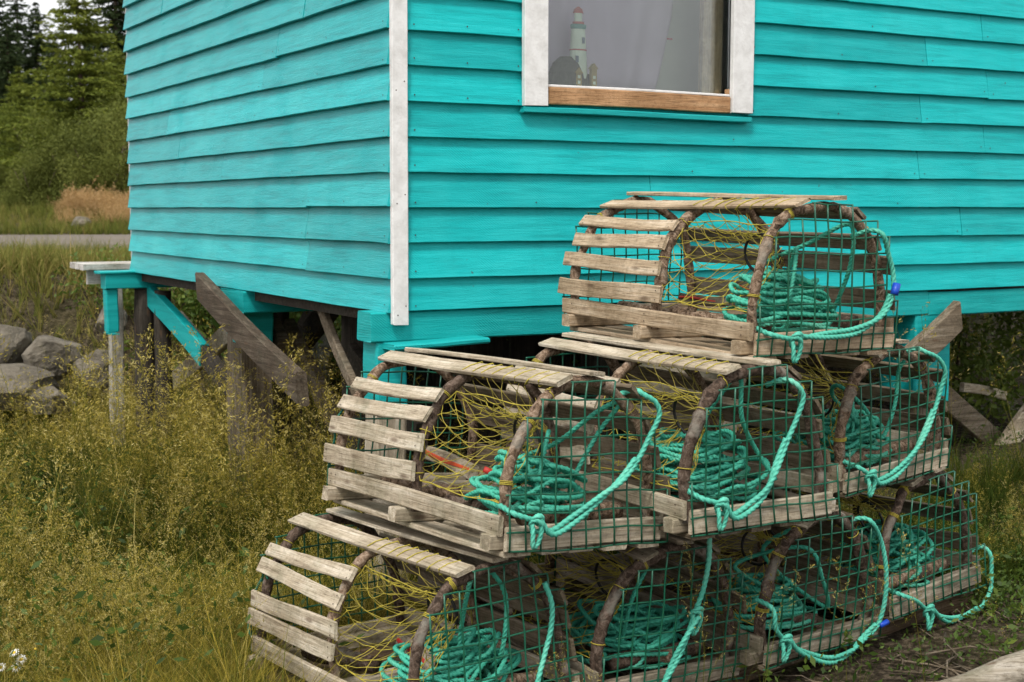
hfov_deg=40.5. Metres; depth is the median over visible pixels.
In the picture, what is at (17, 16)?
spruce tree
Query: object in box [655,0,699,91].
curtain
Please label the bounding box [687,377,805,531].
tow rope
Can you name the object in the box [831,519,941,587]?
rope coil
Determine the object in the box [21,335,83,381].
boulder
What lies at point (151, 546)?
dead stalks
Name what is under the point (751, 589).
rope coil
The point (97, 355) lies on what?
boulder
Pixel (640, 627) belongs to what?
rope coil
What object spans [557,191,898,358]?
lobster trap
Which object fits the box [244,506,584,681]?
lobster trap
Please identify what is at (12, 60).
spruce tree
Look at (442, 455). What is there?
painted stick
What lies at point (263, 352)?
weathered plank
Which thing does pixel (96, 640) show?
meadow weeds
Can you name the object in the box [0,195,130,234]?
verge grass
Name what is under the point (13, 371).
boulder
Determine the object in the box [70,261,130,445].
wooden deck
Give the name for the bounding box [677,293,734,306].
painted stick
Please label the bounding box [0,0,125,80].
sky
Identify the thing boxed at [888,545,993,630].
tow rope
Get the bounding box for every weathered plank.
[195,272,308,405]
[900,300,962,381]
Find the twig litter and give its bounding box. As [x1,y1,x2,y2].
[728,595,1023,681]
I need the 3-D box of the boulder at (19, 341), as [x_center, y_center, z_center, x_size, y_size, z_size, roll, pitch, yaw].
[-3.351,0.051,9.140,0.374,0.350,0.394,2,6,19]
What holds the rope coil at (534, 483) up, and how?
in the lobster trap at (409, 493)
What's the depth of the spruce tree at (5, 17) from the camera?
46.22 m
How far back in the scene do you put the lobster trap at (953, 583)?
4.87 m
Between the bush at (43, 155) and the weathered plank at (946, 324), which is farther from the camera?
the bush at (43, 155)
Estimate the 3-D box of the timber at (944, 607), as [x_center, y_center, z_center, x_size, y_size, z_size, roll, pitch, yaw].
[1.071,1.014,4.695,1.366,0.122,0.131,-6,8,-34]
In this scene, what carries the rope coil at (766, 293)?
in the lobster trap at (681, 323)
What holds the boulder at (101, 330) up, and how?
on the ground at (64, 314)
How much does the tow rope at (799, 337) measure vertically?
0.396 m
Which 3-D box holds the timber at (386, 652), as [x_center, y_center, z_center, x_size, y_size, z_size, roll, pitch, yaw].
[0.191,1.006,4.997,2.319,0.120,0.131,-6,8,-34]
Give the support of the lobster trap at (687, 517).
on the lobster trap at (641, 560)
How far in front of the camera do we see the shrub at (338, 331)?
9.47 m
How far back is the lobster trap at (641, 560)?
4.25 m
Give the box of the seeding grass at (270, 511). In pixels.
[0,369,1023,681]
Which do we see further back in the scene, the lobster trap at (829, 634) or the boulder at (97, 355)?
the boulder at (97, 355)
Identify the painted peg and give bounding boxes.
[483,466,521,485]
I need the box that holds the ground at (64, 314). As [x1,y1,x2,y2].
[0,202,1023,681]
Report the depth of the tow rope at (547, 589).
3.88 m
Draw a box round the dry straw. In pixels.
[0,522,565,681]
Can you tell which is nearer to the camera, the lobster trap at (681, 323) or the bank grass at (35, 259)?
the lobster trap at (681, 323)
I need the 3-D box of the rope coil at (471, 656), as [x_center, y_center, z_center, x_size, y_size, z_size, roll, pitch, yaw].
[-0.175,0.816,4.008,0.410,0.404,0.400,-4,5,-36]
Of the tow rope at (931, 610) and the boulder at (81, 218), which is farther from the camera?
the boulder at (81, 218)
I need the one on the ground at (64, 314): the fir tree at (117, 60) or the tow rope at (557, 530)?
the fir tree at (117, 60)
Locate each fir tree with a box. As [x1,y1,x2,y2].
[0,0,126,197]
[0,66,54,197]
[87,44,127,176]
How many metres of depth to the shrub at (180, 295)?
10.13 m
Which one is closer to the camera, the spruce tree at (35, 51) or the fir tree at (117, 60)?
the fir tree at (117, 60)
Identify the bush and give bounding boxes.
[0,147,68,209]
[0,160,34,204]
[10,133,102,205]
[16,90,128,197]
[46,113,129,212]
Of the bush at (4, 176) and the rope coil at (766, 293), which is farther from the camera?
the bush at (4, 176)
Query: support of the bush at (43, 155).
on the ground at (64, 314)
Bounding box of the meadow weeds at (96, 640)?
[0,421,391,681]
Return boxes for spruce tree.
[0,0,37,115]
[0,0,44,91]
[0,20,45,156]
[17,2,67,119]
[31,36,73,152]
[59,40,75,101]
[62,0,126,120]
[71,16,101,108]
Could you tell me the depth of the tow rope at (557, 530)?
3.80 m
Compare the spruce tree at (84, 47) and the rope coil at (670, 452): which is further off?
the spruce tree at (84, 47)
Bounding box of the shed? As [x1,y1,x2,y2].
[94,0,1023,603]
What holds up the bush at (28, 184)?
on the ground at (64, 314)
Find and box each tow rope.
[497,388,661,549]
[535,581,554,681]
[662,538,711,681]
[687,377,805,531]
[754,516,889,665]
[756,228,900,363]
[842,346,947,497]
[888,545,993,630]
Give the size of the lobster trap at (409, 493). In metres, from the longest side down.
1.026 x 0.652 x 0.514 m
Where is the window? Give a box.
[520,0,754,122]
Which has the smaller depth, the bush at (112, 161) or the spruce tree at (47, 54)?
the bush at (112, 161)
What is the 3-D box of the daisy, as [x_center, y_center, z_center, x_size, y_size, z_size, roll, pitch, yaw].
[-1.525,1.102,4.332,0.029,0.250,0.042,3,6,28]
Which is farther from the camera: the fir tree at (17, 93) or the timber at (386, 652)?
the fir tree at (17, 93)
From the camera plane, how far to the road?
22.04 m
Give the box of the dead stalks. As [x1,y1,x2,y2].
[0,407,384,681]
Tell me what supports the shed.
on the ground at (64, 314)
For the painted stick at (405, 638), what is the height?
0.072 m
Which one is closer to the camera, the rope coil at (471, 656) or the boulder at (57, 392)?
the rope coil at (471, 656)
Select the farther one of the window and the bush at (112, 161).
the bush at (112, 161)
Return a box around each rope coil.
[379,572,521,681]
[463,400,619,518]
[562,567,690,669]
[635,379,776,501]
[702,528,829,631]
[722,223,855,332]
[772,359,905,469]
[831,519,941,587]
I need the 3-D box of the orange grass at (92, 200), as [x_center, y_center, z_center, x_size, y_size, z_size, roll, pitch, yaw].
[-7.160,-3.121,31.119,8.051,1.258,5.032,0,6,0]
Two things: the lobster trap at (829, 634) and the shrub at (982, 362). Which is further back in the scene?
the shrub at (982, 362)
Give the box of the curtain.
[548,0,672,89]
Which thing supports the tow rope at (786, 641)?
attached to the lobster trap at (829, 634)
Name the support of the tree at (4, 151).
on the ground at (64, 314)
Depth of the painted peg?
4.05 m
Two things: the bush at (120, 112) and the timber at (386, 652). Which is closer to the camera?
the timber at (386, 652)
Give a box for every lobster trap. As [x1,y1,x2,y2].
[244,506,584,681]
[322,347,670,557]
[417,466,749,681]
[500,332,840,540]
[552,466,883,671]
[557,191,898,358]
[629,336,952,497]
[673,459,987,621]
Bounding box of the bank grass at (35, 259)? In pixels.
[0,221,1022,441]
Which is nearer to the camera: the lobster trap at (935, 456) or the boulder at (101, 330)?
the lobster trap at (935, 456)
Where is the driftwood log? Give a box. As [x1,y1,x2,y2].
[937,650,1023,681]
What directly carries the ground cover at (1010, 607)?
on the ground at (64, 314)
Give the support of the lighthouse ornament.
on the shed
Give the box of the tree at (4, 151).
[0,96,86,200]
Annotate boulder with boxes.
[0,324,32,363]
[0,363,58,410]
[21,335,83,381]
[25,386,75,414]
[72,216,90,226]
[72,349,108,389]
[95,307,126,337]
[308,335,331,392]
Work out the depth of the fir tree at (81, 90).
36.15 m
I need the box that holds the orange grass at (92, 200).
[48,176,129,228]
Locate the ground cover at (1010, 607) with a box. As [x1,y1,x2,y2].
[16,287,1023,681]
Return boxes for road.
[0,235,130,251]
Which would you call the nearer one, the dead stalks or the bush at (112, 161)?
the dead stalks
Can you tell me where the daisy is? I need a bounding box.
[15,654,25,675]
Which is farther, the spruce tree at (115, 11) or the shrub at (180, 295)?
the spruce tree at (115, 11)
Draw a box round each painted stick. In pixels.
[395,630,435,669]
[425,446,478,478]
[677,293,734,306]
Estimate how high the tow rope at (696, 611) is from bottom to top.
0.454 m
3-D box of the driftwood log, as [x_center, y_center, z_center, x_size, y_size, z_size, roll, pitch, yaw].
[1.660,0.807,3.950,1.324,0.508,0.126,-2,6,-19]
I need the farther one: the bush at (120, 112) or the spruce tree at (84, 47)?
the spruce tree at (84, 47)
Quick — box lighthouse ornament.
[548,6,597,86]
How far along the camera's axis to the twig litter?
4.51 m
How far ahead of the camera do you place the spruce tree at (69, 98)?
53.18 m
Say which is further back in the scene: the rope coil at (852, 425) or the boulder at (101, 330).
the boulder at (101, 330)
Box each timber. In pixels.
[264,596,601,681]
[663,591,972,681]
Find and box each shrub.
[49,242,213,339]
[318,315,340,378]
[939,311,1023,422]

